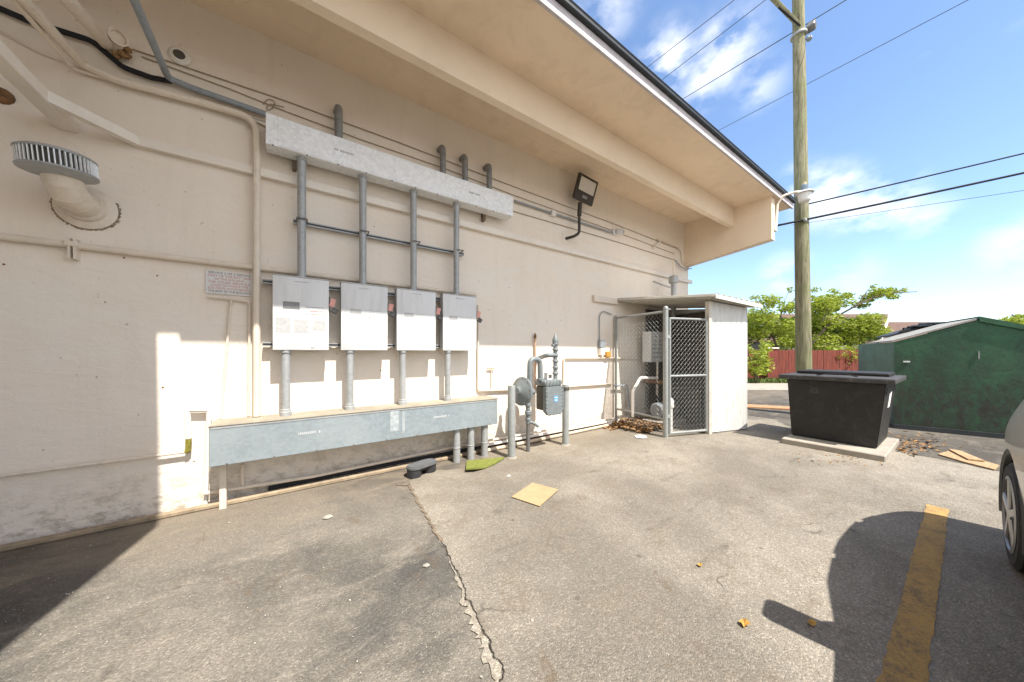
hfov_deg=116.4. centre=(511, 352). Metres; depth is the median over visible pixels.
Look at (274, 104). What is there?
wall cable
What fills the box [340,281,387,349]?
electrical cabinet
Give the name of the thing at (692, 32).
power line
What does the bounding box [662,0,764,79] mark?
power line
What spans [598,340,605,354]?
switch box
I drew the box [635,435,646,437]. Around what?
litter paper
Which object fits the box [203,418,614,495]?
base pipe
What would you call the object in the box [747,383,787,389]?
footpath
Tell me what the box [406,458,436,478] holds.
bait station
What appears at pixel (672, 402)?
backflow valve
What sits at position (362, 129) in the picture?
wall cable
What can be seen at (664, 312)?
chain link fence
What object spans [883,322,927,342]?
house
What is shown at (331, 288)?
strut rail
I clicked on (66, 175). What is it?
wall vent
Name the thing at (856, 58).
power line
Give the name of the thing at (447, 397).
conduit
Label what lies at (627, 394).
enclosure pipe
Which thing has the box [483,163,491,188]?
bent conduit
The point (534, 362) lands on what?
wall standpipe
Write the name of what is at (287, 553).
ground
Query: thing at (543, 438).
base pipe
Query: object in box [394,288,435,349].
electrical cabinet
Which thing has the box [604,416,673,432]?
leaf litter
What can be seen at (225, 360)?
conduit
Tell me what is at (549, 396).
gas meter
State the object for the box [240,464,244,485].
stub pipe
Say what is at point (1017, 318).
leafy tree
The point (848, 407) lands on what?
grease bin
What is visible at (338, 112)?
bent conduit
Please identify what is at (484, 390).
conduit
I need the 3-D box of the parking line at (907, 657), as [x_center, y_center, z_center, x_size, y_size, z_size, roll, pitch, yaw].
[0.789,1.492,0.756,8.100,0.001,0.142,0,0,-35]
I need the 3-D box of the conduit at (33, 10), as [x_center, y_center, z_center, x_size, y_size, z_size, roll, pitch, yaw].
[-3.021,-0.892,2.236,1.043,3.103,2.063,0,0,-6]
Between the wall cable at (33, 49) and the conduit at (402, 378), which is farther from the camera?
the conduit at (402, 378)
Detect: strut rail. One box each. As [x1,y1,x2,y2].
[262,279,439,300]
[262,342,439,347]
[293,217,463,255]
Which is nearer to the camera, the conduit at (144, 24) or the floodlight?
the conduit at (144, 24)
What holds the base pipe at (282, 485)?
attached to the building
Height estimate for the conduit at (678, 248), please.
0.481 m
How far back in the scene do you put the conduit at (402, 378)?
4.01 m
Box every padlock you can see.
[329,298,337,313]
[388,304,395,317]
[436,307,441,319]
[477,311,481,322]
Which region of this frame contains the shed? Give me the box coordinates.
[592,293,762,433]
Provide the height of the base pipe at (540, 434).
0.052 m
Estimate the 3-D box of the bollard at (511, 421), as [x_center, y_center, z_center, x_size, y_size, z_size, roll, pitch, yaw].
[-0.007,0.993,4.507,0.150,1.054,0.148,0,0,-35]
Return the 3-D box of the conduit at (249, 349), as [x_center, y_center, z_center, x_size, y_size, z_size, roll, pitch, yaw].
[-2.844,0.051,3.199,0.331,1.218,0.024,0,0,-35]
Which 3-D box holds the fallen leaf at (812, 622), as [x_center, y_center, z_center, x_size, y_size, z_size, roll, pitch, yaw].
[1.641,1.480,1.740,0.041,0.016,0.038,0,0,-11]
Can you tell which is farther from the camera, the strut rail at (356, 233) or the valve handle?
the valve handle
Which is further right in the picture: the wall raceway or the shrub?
the shrub
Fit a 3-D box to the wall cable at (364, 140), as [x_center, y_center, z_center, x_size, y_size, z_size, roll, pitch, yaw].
[0.394,-2.591,5.473,9.114,0.178,0.011,0,0,-35]
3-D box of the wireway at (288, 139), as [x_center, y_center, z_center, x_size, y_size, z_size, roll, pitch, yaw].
[-1.299,-2.209,4.148,3.028,0.402,0.266,0,0,-35]
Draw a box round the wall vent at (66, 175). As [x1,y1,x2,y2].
[10,141,121,230]
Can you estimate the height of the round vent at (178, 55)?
0.160 m
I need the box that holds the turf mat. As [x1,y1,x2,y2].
[466,457,504,469]
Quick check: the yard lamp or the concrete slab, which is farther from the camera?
the yard lamp
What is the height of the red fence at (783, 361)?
1.750 m
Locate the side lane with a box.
[747,382,1004,470]
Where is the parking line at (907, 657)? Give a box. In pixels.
[876,504,948,681]
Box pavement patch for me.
[409,419,1023,681]
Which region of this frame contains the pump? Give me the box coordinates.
[642,379,704,428]
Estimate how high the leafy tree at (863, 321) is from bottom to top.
5.445 m
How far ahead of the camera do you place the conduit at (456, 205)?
4.43 m
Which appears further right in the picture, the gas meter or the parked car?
the parked car
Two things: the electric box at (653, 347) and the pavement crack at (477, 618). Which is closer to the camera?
the pavement crack at (477, 618)
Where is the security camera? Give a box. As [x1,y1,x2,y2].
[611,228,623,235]
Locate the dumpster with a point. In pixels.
(965, 376)
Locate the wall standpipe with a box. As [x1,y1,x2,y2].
[534,333,535,389]
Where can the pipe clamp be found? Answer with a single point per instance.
(73, 253)
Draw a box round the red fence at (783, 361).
[747,348,857,378]
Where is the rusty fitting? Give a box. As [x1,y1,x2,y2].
[0,87,15,104]
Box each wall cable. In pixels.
[0,30,265,121]
[132,48,676,248]
[142,56,673,253]
[263,99,283,110]
[513,211,676,260]
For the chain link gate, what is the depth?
5.71 m
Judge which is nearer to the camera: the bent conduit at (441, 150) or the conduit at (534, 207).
the bent conduit at (441, 150)
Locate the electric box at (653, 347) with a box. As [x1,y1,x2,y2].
[643,332,662,394]
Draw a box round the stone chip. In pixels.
[322,514,332,518]
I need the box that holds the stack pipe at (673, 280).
[652,261,678,316]
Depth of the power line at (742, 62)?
9.79 m
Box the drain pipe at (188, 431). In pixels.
[0,407,211,504]
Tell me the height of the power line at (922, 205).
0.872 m
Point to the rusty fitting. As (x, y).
(7, 97)
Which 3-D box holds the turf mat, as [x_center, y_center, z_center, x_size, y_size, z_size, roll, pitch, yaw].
[-0.334,1.464,4.192,0.599,0.048,0.392,0,0,-16]
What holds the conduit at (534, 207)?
attached to the building
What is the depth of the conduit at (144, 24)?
2.87 m
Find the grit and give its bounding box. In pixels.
[2,441,982,679]
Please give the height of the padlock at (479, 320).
0.173 m
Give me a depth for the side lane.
5.50 m
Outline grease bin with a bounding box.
[778,369,906,447]
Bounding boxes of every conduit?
[0,6,171,83]
[10,0,107,80]
[17,0,260,416]
[129,0,266,116]
[207,295,250,415]
[219,300,232,418]
[280,350,291,416]
[296,155,306,276]
[333,104,342,137]
[345,350,354,409]
[358,174,366,283]
[398,350,406,404]
[409,189,416,289]
[436,145,445,173]
[444,351,451,400]
[453,202,459,294]
[459,154,467,180]
[477,305,612,391]
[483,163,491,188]
[514,200,612,233]
[563,357,642,382]
[599,311,611,339]
[657,239,688,268]
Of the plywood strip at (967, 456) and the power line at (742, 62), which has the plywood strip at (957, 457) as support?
the plywood strip at (967, 456)
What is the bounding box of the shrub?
[747,338,774,380]
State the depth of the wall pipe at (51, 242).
3.02 m
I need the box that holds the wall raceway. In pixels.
[0,40,691,283]
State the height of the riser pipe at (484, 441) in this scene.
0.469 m
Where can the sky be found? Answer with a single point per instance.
(946, 93)
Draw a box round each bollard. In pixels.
[506,385,516,458]
[561,384,569,445]
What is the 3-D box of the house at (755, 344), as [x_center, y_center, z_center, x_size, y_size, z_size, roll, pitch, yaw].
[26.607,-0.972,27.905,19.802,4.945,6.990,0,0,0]
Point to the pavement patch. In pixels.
(742, 479)
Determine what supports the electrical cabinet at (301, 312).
attached to the strut rail at (331, 288)
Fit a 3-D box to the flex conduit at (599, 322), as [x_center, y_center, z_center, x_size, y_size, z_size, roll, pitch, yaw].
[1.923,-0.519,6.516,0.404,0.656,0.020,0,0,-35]
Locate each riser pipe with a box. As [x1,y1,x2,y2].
[453,430,460,462]
[467,427,474,459]
[481,425,487,456]
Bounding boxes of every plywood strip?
[938,451,998,469]
[948,449,984,461]
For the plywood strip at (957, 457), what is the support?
on the side lane
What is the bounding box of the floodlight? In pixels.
[562,172,597,243]
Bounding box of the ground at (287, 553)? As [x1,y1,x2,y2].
[0,415,772,681]
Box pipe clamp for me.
[63,237,79,260]
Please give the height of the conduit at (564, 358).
0.469 m
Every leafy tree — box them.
[747,284,916,363]
[747,297,889,345]
[998,314,1023,323]
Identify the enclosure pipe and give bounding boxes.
[613,385,629,407]
[631,377,656,416]
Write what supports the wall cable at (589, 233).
attached to the building
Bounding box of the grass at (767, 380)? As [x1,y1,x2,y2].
[747,377,787,382]
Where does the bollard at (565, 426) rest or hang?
on the pavement patch
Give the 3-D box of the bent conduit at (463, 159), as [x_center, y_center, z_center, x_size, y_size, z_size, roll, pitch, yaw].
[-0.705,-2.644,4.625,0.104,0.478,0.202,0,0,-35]
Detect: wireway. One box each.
[208,395,497,509]
[266,112,512,221]
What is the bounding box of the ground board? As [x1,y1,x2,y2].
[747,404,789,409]
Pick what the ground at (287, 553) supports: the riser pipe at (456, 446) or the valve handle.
the riser pipe at (456, 446)
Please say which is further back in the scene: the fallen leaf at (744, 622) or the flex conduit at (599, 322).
the flex conduit at (599, 322)
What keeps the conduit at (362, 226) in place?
attached to the electrical cabinet at (363, 316)
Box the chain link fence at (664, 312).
[615,306,668,437]
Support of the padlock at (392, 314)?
attached to the electrical cabinet at (363, 316)
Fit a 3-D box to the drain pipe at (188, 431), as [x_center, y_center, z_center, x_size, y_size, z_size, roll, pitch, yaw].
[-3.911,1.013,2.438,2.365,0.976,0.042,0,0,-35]
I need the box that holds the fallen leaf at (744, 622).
[738,619,749,626]
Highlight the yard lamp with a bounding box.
[774,182,814,231]
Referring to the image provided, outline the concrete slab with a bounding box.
[781,434,898,461]
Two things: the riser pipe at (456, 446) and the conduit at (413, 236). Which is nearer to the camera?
the conduit at (413, 236)
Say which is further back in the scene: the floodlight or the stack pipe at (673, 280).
the stack pipe at (673, 280)
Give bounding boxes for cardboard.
[512,483,557,506]
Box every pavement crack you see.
[396,484,442,540]
[441,541,504,681]
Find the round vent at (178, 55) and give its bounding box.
[167,46,190,65]
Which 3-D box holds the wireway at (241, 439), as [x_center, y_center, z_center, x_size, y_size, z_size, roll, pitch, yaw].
[-1.576,1.083,3.893,3.093,0.833,0.367,0,0,-35]
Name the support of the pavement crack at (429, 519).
on the ground at (287, 553)
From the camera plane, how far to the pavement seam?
1.66 m
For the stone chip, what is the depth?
2.86 m
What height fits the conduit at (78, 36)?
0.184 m
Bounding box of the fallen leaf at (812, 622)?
[807,619,816,625]
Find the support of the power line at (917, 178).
attached to the utility pole
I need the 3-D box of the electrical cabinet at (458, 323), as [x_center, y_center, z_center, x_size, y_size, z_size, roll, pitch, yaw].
[-0.753,-0.416,4.492,0.527,0.781,0.126,0,0,-35]
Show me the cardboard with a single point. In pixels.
(539, 495)
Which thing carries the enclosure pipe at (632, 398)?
attached to the chain link fence at (664, 312)
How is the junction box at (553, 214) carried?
attached to the building
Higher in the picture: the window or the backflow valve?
the window
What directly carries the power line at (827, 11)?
attached to the utility pole
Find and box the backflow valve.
[671,398,673,431]
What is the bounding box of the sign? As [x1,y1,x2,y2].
[206,270,252,296]
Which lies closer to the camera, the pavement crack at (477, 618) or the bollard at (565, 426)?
the pavement crack at (477, 618)
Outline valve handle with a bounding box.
[605,351,610,356]
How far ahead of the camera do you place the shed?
6.08 m
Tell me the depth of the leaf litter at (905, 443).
4.98 m
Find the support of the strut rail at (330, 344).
attached to the building
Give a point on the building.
(104, 356)
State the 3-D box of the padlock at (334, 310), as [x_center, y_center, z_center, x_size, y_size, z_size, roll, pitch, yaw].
[-1.999,-0.515,3.556,0.093,0.173,0.031,0,0,-35]
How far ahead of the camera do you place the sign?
3.21 m
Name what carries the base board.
on the ground at (287, 553)
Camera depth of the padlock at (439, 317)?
4.25 m
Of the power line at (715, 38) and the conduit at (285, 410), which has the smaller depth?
the conduit at (285, 410)
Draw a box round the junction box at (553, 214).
[550,210,555,216]
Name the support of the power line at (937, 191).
attached to the utility pole
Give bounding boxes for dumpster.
[858,316,1023,438]
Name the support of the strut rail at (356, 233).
attached to the building
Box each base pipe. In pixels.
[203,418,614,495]
[268,422,612,490]
[480,424,612,452]
[488,419,614,445]
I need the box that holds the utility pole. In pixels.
[770,0,816,371]
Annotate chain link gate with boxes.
[668,317,707,434]
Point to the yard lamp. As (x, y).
(803, 194)
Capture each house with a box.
[747,314,890,349]
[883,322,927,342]
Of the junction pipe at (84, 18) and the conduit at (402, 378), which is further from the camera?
the conduit at (402, 378)
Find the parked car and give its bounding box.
[998,397,1023,572]
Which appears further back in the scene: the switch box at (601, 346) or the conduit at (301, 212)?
the switch box at (601, 346)
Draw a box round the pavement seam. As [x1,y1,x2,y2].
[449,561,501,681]
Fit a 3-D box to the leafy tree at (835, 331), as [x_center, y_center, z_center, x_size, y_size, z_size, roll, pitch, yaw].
[18.552,-0.956,19.794,9.454,4.931,3.358,0,0,1]
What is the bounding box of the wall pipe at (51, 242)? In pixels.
[0,233,476,295]
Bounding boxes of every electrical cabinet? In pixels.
[272,274,329,349]
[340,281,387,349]
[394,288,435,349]
[439,293,475,350]
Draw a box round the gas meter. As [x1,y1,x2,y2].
[513,334,563,451]
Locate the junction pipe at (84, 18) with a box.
[59,0,132,59]
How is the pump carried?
on the pavement patch
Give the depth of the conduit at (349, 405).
3.66 m
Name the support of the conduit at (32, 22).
attached to the building
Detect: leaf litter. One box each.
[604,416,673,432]
[798,432,961,465]
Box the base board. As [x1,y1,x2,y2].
[0,450,479,551]
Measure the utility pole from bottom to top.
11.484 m
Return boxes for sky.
[573,0,1023,321]
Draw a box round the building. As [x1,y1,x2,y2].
[0,0,796,544]
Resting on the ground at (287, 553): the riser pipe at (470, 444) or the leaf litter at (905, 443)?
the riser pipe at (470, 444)
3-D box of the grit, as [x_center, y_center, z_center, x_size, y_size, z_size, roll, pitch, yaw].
[0.637,1.492,3.431,8.998,0.018,4.196,0,0,-6]
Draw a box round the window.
[749,343,761,349]
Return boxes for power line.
[648,0,733,66]
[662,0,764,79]
[683,33,791,98]
[720,0,967,129]
[777,172,1023,225]
[805,0,845,24]
[809,153,1023,203]
[809,190,1023,222]

